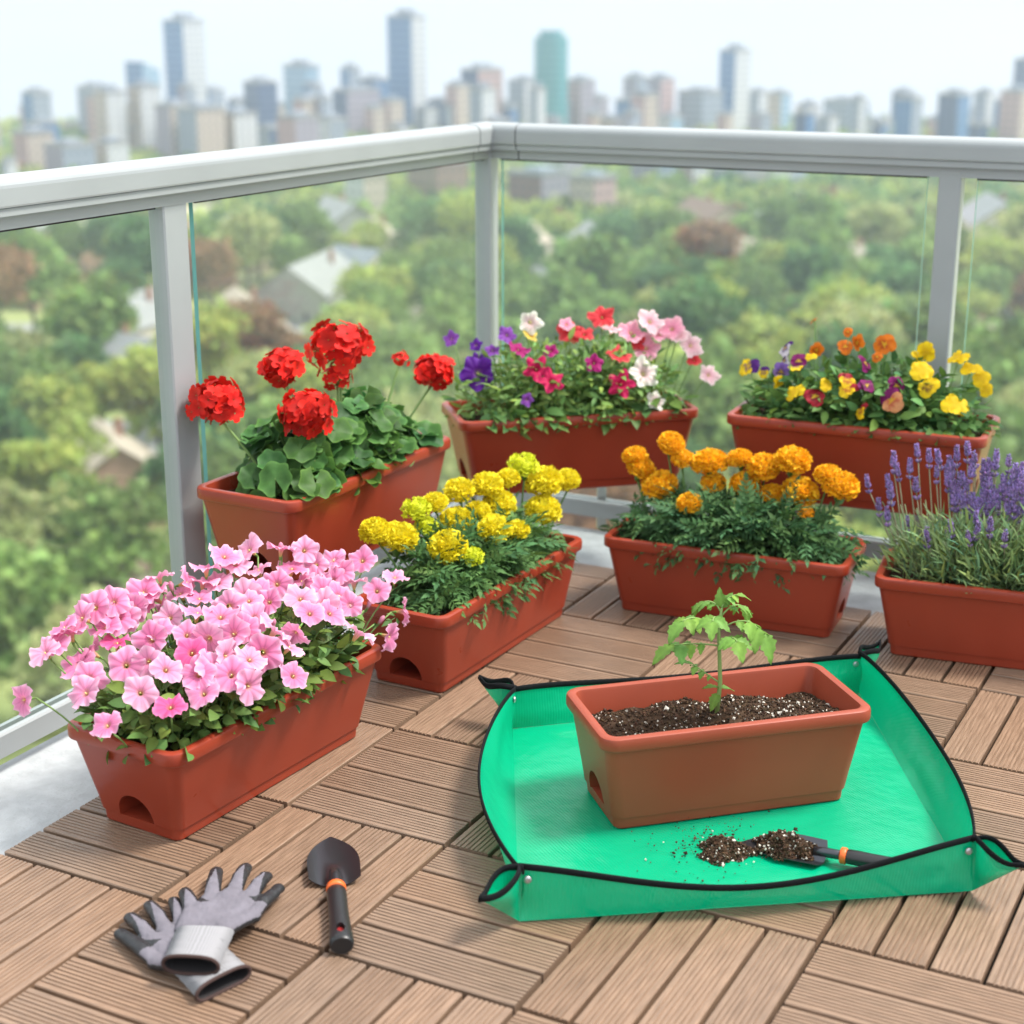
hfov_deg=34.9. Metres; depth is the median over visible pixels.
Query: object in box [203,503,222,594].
tree
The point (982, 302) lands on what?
tree
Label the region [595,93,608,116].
city block
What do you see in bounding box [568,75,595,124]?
city block
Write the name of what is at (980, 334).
tree
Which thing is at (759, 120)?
city block
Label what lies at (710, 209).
house
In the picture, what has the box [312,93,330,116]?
city block
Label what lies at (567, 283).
tree
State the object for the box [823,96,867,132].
city block
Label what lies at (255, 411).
tree
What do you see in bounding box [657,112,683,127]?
city block
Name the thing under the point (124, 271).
tree
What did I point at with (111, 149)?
city block
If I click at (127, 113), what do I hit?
city block
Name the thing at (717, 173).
city block
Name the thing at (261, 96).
city block
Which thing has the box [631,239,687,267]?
tree
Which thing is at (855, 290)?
tree
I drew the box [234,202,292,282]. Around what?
tree
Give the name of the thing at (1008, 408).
tree
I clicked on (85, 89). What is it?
city block
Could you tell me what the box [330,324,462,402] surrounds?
tree
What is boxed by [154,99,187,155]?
city block
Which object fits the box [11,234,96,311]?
house
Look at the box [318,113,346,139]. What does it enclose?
city block
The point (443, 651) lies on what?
planter box
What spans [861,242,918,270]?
tree
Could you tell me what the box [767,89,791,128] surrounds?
city block
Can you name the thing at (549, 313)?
tree
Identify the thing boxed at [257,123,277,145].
city block
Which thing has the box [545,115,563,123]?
city block
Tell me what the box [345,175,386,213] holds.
city block
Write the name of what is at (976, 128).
city block
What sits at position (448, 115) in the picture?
city block
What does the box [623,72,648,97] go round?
city block
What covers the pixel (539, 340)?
tree
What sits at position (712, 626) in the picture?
tomato seedling
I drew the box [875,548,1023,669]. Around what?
planter box
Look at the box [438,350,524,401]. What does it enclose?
tree
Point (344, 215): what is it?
house
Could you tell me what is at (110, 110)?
city block
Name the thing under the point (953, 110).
city block
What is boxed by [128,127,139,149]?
city block
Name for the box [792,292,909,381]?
tree
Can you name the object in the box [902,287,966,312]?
tree
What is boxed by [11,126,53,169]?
city block
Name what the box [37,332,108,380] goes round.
tree
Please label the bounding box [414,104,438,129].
city block
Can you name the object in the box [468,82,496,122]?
city block
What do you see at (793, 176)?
city block
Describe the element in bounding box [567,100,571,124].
city block
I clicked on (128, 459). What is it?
house
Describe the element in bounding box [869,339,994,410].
tree
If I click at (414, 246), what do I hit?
tree
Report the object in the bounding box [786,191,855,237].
tree
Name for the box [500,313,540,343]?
tree
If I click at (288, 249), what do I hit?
tree
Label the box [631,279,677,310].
tree
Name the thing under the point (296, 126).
city block
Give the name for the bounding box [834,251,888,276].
tree
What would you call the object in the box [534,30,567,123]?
office tower
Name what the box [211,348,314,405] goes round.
tree
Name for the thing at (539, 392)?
petunia plant
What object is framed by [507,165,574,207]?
city block
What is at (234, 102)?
city block
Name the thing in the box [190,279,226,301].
tree
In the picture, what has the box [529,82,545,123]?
city block
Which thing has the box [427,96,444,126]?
city block
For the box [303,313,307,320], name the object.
window
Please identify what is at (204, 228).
tree
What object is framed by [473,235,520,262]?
tree
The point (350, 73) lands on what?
city block
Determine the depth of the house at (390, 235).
409.77 m
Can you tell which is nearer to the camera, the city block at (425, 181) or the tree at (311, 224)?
the tree at (311, 224)
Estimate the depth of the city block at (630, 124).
705.95 m
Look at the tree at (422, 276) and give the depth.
314.43 m
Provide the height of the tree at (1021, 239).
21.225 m
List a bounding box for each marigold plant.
[358,451,580,629]
[598,431,873,593]
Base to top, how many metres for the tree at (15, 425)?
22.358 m
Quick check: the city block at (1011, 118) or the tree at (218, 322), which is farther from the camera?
the city block at (1011, 118)
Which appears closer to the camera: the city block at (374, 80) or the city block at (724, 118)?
the city block at (724, 118)
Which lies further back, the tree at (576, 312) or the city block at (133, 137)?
the city block at (133, 137)
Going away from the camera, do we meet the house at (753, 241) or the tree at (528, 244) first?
the tree at (528, 244)
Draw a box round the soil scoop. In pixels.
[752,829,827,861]
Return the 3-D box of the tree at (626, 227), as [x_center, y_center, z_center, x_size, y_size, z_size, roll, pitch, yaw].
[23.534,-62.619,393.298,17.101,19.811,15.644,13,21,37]
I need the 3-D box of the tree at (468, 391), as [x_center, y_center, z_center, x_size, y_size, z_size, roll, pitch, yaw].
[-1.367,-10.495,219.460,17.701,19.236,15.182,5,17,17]
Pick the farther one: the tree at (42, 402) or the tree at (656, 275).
the tree at (656, 275)
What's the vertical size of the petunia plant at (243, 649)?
0.260 m
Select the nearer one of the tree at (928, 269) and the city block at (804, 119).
the tree at (928, 269)
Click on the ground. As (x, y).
(12, 314)
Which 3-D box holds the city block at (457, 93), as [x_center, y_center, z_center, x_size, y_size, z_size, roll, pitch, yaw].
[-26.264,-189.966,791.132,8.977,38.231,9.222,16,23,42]
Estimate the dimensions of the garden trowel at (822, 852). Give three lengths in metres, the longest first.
0.301 x 0.070 x 0.027 m
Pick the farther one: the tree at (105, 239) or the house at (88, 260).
the house at (88, 260)
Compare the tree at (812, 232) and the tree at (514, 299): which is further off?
the tree at (812, 232)
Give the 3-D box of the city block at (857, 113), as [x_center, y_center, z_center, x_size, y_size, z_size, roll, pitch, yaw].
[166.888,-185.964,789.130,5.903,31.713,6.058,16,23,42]
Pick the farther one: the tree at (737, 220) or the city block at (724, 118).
the city block at (724, 118)
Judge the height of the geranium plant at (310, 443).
0.334 m
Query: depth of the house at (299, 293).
345.51 m
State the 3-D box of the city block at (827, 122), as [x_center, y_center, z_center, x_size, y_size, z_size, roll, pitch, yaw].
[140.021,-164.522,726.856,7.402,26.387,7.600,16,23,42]
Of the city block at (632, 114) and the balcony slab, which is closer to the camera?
the balcony slab
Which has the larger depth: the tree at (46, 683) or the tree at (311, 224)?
the tree at (311, 224)
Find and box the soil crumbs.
[631,810,800,881]
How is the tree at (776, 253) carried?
on the ground
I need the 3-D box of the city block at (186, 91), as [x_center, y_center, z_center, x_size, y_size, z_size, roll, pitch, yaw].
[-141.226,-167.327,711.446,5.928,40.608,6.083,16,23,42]
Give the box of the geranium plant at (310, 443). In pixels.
[185,318,455,500]
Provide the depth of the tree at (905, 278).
275.34 m
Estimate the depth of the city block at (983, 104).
833.55 m
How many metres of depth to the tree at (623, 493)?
158.34 m
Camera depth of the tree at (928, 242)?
355.54 m
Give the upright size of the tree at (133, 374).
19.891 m
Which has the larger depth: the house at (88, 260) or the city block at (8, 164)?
the city block at (8, 164)
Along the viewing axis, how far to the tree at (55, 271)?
316.35 m
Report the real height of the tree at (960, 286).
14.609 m
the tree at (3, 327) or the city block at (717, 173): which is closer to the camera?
the tree at (3, 327)
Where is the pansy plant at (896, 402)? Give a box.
[731,318,1003,446]
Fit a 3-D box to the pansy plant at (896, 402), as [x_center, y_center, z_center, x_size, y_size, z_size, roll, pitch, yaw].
[0.797,-0.292,3.660,0.606,0.267,0.294,7,18,23]
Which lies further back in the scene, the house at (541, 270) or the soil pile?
the house at (541, 270)
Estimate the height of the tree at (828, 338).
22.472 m
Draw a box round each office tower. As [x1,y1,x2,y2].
[162,13,207,101]
[386,9,426,129]
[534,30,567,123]
[719,34,751,129]
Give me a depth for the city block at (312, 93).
744.35 m
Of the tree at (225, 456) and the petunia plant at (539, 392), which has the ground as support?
the tree at (225, 456)
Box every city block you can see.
[0,156,17,173]
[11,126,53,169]
[19,104,23,128]
[21,87,52,126]
[25,117,59,140]
[43,138,95,168]
[62,120,79,129]
[77,82,102,138]
[85,90,96,141]
[93,85,128,139]
[93,137,129,163]
[125,61,161,102]
[126,103,129,124]
[127,80,160,150]
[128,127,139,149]
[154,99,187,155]
[176,102,225,154]
[177,80,194,102]
[207,86,224,105]
[224,107,257,149]
[227,96,243,107]
[243,77,277,124]
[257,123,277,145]
[276,111,318,143]
[278,100,284,114]
[283,60,318,114]
[292,94,315,114]
[295,91,328,97]
[302,80,322,93]
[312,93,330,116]
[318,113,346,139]
[332,84,380,134]
[340,63,360,87]
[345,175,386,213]
[357,74,388,98]
[363,103,384,133]
[377,96,403,132]
[387,122,409,131]
[407,163,467,197]
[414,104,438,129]
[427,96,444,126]
[443,102,453,125]
[445,79,469,124]
[460,63,502,115]
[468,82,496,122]
[485,116,512,121]
[502,103,517,121]
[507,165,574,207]
[508,75,533,122]
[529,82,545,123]
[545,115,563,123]
[546,162,583,170]
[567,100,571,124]
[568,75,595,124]
[569,170,616,211]
[585,109,600,124]
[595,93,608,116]
[600,114,623,125]
[615,95,630,116]
[620,122,640,126]
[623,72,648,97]
[624,107,641,124]
[630,88,657,126]
[631,166,677,183]
[649,73,674,114]
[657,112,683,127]
[678,86,723,128]
[678,168,707,188]
[711,169,767,182]
[716,109,733,128]
[748,111,772,130]
[749,87,767,112]
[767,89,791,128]
[771,172,805,186]
[794,107,815,173]
[796,100,821,131]
[816,112,838,132]
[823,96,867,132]
[849,94,866,132]
[864,117,893,133]
[866,104,869,118]
[872,120,888,133]
[891,87,915,123]
[893,92,923,134]
[926,115,936,133]
[936,88,971,136]
[968,120,989,136]
[972,87,995,128]
[992,98,999,130]
[997,85,1023,137]
[1013,57,1023,84]
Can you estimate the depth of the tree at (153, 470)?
190.29 m
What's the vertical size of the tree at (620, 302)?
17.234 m
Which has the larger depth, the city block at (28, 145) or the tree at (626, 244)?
the city block at (28, 145)
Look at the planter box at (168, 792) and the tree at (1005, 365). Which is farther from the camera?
the tree at (1005, 365)
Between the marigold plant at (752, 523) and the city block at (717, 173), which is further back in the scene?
the city block at (717, 173)
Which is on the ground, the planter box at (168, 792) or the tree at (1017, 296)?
the tree at (1017, 296)
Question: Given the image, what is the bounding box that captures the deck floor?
[0,562,1023,1023]
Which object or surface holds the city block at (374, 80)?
on the ground
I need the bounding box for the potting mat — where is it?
[478,639,1023,920]
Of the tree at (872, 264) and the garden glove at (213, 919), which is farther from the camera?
the tree at (872, 264)
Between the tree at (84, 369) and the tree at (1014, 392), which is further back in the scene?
the tree at (84, 369)
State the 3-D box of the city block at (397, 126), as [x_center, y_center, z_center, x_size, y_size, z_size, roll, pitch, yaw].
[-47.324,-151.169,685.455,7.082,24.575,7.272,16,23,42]
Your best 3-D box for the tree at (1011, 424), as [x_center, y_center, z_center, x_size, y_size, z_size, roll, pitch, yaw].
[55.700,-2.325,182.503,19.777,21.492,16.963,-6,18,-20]
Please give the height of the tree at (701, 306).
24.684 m
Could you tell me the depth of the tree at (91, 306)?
275.69 m
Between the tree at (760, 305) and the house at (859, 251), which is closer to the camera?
the tree at (760, 305)
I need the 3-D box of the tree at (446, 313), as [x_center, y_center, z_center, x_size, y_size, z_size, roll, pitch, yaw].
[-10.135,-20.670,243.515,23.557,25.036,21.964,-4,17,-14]
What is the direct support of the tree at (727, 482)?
on the ground
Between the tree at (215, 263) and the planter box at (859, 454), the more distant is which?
the tree at (215, 263)
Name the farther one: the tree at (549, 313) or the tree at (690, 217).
the tree at (690, 217)
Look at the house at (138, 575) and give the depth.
171.99 m
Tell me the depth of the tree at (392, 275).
307.56 m
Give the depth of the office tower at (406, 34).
834.09 m
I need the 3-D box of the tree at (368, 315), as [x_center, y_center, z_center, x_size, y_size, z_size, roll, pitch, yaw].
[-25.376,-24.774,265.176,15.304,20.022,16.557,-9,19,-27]
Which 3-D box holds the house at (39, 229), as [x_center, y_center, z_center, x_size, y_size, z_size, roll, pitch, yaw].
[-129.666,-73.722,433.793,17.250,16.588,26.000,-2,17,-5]
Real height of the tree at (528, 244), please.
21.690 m
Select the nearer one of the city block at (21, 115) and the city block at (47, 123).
the city block at (47, 123)
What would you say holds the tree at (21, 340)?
on the ground
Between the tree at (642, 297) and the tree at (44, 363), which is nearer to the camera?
the tree at (44, 363)
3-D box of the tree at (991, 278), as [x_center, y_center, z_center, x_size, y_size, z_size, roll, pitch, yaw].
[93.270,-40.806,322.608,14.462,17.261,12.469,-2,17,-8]
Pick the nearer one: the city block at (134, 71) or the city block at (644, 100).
the city block at (644, 100)
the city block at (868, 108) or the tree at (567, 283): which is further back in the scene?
the city block at (868, 108)
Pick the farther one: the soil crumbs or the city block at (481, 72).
the city block at (481, 72)
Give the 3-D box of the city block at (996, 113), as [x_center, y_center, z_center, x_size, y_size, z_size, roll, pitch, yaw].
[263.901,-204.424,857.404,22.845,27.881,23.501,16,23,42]
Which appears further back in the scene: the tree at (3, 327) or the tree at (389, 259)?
the tree at (389, 259)
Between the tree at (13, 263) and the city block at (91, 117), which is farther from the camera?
the city block at (91, 117)
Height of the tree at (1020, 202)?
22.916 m
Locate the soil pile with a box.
[698,834,759,866]
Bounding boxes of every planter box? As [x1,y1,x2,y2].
[67,636,380,840]
[197,432,450,590]
[358,532,581,692]
[441,389,697,528]
[566,663,870,828]
[604,517,865,637]
[727,398,999,541]
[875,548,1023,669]
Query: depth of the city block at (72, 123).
860.41 m
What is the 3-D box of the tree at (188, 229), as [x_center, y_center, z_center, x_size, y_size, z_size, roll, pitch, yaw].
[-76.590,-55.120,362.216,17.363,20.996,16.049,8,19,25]
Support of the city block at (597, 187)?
on the ground
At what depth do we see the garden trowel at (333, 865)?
2.47 m
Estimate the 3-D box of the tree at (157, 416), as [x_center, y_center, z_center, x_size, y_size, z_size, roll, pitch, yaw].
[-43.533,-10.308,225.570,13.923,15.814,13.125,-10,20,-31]
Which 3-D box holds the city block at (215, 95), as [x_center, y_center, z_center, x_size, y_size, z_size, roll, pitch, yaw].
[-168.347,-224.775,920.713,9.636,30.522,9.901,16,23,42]
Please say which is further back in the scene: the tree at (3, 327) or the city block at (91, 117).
the city block at (91, 117)
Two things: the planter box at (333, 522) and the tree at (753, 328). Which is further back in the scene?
the tree at (753, 328)
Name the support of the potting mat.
on the deck floor
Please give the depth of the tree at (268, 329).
276.55 m
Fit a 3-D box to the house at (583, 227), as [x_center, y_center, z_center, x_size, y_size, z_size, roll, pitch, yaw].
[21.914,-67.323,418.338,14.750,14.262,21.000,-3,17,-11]
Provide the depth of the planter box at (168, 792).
2.65 m
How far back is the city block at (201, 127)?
668.27 m
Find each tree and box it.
[0,228,34,240]
[0,230,83,336]
[0,238,43,311]
[0,319,16,335]
[0,329,12,382]
[0,345,90,394]
[0,383,49,482]
[0,412,126,497]
[0,478,90,585]
[0,538,90,741]
[1,325,51,378]
[6,582,162,745]
[10,370,104,441]
[33,221,91,261]
[35,269,141,349]
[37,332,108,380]
[44,471,169,587]
[70,360,121,421]
[80,216,122,259]
[89,339,198,456]
[95,253,149,292]
[98,212,188,285]
[102,231,138,287]
[134,424,240,523]
[147,380,226,429]
[151,294,259,382]
[187,227,197,239]
[188,237,241,300]
[189,214,220,241]
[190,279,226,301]
[200,431,249,502]
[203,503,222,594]
[211,202,282,295]
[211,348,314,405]
[218,425,237,437]
[222,295,293,353]
[224,392,282,443]
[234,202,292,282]
[254,350,357,403]
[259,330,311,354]
[269,233,315,272]
[274,196,340,252]
[292,344,331,395]
[301,294,394,371]
[308,275,415,333]
[327,225,372,248]
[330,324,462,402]
[333,259,415,320]
[348,218,391,249]
[374,247,423,309]
[380,286,519,359]
[385,382,457,420]
[390,197,451,253]
[398,236,433,255]
[400,232,474,298]
[403,316,425,325]
[407,245,426,260]
[408,402,460,493]
[409,257,470,310]
[421,264,534,321]
[435,187,515,241]
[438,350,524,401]
[458,364,524,399]
[464,243,516,266]
[469,213,548,267]
[470,258,542,288]
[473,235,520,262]
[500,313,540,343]
[510,332,578,372]
[514,506,525,517]
[518,260,605,327]
[536,294,624,355]
[538,228,652,301]
[543,306,563,326]
[551,485,643,530]
[552,361,640,390]
[573,334,627,356]
[586,212,641,252]
[589,339,684,386]
[591,288,638,339]
[608,234,633,250]
[616,306,657,340]
[630,261,693,294]
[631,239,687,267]
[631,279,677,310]
[632,201,691,251]
[636,273,750,353]
[638,438,721,502]
[641,331,767,470]
[647,225,684,251]
[650,478,735,507]
[656,270,752,311]
[671,207,700,223]
[671,218,745,261]
[677,251,723,277]
[703,254,781,310]
[705,306,816,365]
[724,259,793,316]
[728,213,758,240]
[730,340,792,478]
[735,240,774,262]
[739,193,798,241]
[750,298,775,318]
[754,239,827,273]
[770,217,859,259]
[776,241,849,298]
[776,294,819,328]
[777,211,856,243]
[785,320,817,353]
[785,501,894,571]
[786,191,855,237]
[787,271,904,328]
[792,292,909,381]
[798,257,877,300]
[803,320,897,380]
[809,503,867,527]
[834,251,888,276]
[846,198,915,249]
[849,433,1023,540]
[858,257,930,297]
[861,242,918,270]
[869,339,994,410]
[876,291,1004,358]
[891,234,933,269]
[900,218,934,241]
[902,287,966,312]
[917,224,971,268]
[924,237,933,245]
[924,262,968,284]
[956,280,990,315]
[956,283,1005,325]
[958,224,1014,277]
[959,231,1023,325]
[961,262,1014,312]
[971,398,1023,415]
[973,307,1023,403]
[976,394,1023,482]
[984,378,1023,407]
[994,202,1023,240]
[1002,195,1023,233]
[1007,273,1023,314]
[1012,235,1023,244]
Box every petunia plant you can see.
[11,532,409,765]
[440,306,720,440]
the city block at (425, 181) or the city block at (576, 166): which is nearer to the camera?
the city block at (425, 181)
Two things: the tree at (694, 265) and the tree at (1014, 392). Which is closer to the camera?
the tree at (1014, 392)
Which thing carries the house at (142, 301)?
on the ground
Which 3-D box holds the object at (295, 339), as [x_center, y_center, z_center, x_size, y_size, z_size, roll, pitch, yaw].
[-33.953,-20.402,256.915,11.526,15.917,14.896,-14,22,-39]
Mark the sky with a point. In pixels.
(817, 50)
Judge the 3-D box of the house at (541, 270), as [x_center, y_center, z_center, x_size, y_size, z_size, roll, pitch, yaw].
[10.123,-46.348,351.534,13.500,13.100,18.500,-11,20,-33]
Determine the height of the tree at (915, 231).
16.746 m
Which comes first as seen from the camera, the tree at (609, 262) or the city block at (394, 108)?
the tree at (609, 262)
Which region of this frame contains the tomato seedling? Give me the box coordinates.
[652,587,776,712]
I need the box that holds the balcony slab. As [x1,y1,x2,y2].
[0,519,883,855]
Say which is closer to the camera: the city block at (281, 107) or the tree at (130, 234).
the tree at (130, 234)
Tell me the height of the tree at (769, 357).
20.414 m
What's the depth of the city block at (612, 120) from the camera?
736.84 m
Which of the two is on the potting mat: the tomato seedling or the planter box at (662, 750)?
the planter box at (662, 750)
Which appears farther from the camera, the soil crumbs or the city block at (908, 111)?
the city block at (908, 111)
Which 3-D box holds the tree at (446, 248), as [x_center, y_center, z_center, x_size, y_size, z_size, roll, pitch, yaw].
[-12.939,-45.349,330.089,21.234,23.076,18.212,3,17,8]
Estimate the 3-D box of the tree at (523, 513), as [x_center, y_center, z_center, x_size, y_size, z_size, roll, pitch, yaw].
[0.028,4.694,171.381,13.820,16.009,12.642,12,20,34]
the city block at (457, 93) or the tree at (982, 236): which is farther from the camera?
the city block at (457, 93)
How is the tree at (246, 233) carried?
on the ground
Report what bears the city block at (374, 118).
on the ground
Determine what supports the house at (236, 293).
on the ground
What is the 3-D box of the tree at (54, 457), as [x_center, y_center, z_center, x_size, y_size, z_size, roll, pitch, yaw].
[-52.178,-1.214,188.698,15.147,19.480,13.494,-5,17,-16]
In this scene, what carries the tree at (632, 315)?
on the ground
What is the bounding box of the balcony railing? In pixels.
[0,122,1023,758]
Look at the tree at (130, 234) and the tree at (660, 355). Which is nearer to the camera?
the tree at (660, 355)
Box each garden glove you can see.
[114,897,251,1002]
[161,863,284,975]
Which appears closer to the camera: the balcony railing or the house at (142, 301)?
the balcony railing
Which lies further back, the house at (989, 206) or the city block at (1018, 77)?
the city block at (1018, 77)
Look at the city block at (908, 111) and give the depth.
678.84 m
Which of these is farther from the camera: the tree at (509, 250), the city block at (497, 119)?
the city block at (497, 119)
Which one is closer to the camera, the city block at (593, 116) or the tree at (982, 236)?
the tree at (982, 236)
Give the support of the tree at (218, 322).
on the ground
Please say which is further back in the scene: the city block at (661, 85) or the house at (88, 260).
the city block at (661, 85)
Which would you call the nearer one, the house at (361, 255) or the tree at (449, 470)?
the tree at (449, 470)
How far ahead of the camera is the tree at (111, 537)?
164.83 m
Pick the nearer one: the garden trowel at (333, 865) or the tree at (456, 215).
the garden trowel at (333, 865)
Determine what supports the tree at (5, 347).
on the ground
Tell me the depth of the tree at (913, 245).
340.59 m
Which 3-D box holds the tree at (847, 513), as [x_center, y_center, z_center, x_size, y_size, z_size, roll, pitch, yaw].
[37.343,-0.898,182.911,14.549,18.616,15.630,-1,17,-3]
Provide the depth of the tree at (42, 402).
225.08 m
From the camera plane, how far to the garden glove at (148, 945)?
2.26 m
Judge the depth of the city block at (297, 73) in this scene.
857.57 m
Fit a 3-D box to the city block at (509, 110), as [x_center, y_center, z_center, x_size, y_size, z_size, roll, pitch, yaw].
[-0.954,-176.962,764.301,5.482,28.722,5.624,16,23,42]
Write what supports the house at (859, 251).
on the ground
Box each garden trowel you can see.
[307,837,360,953]
[742,834,889,865]
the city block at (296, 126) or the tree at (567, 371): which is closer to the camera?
the tree at (567, 371)
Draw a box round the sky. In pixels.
[0,0,1023,121]
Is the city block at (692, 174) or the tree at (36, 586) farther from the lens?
the city block at (692, 174)
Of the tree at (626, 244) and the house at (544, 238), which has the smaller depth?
the tree at (626, 244)
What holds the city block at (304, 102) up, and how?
on the ground
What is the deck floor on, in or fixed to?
on the balcony slab
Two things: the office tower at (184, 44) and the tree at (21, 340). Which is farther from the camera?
the office tower at (184, 44)
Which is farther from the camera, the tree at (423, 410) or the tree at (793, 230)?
the tree at (793, 230)
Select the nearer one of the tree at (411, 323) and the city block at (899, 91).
the tree at (411, 323)
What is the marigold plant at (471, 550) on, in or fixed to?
on the planter box at (443, 651)
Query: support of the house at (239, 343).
on the ground
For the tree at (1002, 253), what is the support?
on the ground
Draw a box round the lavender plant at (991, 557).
[864,441,1023,593]
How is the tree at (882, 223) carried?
on the ground
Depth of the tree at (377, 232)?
396.13 m
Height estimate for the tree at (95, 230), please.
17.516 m
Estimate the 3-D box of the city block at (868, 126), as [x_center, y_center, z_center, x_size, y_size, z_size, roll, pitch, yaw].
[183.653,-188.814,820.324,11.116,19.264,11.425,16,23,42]
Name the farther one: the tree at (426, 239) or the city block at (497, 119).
the city block at (497, 119)
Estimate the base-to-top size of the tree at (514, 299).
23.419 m
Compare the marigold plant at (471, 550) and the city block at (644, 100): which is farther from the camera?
the city block at (644, 100)
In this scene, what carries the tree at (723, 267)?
on the ground
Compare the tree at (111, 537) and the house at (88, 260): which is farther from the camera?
the house at (88, 260)
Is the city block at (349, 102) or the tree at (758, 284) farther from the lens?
the city block at (349, 102)
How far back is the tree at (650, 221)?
393.89 m
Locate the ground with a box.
[0,174,1023,764]
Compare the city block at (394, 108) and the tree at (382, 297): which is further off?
the city block at (394, 108)
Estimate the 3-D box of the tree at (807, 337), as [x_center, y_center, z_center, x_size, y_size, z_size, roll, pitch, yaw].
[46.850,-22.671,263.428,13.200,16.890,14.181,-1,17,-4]
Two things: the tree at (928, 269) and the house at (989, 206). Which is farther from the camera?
the house at (989, 206)
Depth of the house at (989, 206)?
463.42 m
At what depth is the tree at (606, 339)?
249.70 m
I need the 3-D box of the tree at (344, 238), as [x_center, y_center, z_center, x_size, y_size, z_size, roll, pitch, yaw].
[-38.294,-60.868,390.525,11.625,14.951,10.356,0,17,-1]
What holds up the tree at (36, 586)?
on the ground
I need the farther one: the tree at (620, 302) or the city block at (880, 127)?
the city block at (880, 127)
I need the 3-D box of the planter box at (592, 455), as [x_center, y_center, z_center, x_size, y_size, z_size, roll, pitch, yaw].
[0.115,-0.084,4.013,0.581,0.407,0.410,-4,17,-13]
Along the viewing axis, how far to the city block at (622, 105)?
793.88 m
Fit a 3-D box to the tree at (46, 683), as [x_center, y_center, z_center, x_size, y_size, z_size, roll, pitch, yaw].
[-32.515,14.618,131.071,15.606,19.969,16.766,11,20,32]
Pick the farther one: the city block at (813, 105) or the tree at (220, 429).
the city block at (813, 105)
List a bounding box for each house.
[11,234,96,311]
[34,226,47,234]
[45,221,104,270]
[65,286,155,343]
[70,417,167,527]
[81,558,160,598]
[88,324,155,408]
[195,336,263,354]
[213,286,297,334]
[220,212,283,273]
[249,248,351,325]
[318,194,372,233]
[331,241,384,269]
[367,214,399,254]
[526,221,553,261]
[532,265,546,280]
[562,219,601,247]
[670,195,741,223]
[713,237,757,267]
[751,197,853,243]
[839,239,866,257]
[962,191,1012,234]
[975,316,1023,345]
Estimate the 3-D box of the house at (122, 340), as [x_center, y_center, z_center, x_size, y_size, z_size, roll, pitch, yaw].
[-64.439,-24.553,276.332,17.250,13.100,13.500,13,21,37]
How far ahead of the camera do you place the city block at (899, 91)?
880.87 m
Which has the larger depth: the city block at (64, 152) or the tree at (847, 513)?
the city block at (64, 152)
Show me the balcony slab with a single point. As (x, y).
(46, 783)
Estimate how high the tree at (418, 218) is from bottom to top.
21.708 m
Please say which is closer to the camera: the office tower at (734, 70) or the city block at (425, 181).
the city block at (425, 181)
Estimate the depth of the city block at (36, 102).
778.22 m
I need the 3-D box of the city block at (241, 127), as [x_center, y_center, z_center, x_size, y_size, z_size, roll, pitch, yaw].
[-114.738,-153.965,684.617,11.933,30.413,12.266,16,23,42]
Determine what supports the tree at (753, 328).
on the ground
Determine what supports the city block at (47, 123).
on the ground
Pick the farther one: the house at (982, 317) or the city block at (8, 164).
the city block at (8, 164)
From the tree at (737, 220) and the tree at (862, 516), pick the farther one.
the tree at (737, 220)
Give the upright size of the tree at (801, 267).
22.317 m
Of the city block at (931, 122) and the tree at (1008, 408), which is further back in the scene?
the city block at (931, 122)
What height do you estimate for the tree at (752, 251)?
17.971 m
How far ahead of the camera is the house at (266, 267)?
408.28 m
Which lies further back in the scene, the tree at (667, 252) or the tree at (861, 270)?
the tree at (667, 252)
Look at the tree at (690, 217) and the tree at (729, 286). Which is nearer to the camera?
the tree at (729, 286)
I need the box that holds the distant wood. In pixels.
[0,113,1023,253]
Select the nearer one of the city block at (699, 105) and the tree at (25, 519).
the tree at (25, 519)
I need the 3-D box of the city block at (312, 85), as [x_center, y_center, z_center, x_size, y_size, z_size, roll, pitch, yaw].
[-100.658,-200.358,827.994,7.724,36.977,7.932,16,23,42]
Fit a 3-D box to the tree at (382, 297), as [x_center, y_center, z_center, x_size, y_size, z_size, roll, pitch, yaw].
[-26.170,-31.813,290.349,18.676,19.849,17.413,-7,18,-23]
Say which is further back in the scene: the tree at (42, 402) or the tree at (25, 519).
the tree at (42, 402)
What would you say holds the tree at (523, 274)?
on the ground
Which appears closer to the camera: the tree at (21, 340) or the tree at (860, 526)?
the tree at (860, 526)
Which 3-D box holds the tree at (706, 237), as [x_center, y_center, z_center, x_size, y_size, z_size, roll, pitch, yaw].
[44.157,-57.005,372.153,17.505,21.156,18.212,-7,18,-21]
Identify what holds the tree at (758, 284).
on the ground
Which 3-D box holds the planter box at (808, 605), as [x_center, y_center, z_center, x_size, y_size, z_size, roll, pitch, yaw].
[0.486,0.139,3.587,0.541,0.174,0.223,7,18,22]
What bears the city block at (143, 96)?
on the ground
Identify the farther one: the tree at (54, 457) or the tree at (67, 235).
the tree at (67, 235)
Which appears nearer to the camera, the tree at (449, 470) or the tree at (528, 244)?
the tree at (449, 470)
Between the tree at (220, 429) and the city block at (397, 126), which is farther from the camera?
the city block at (397, 126)

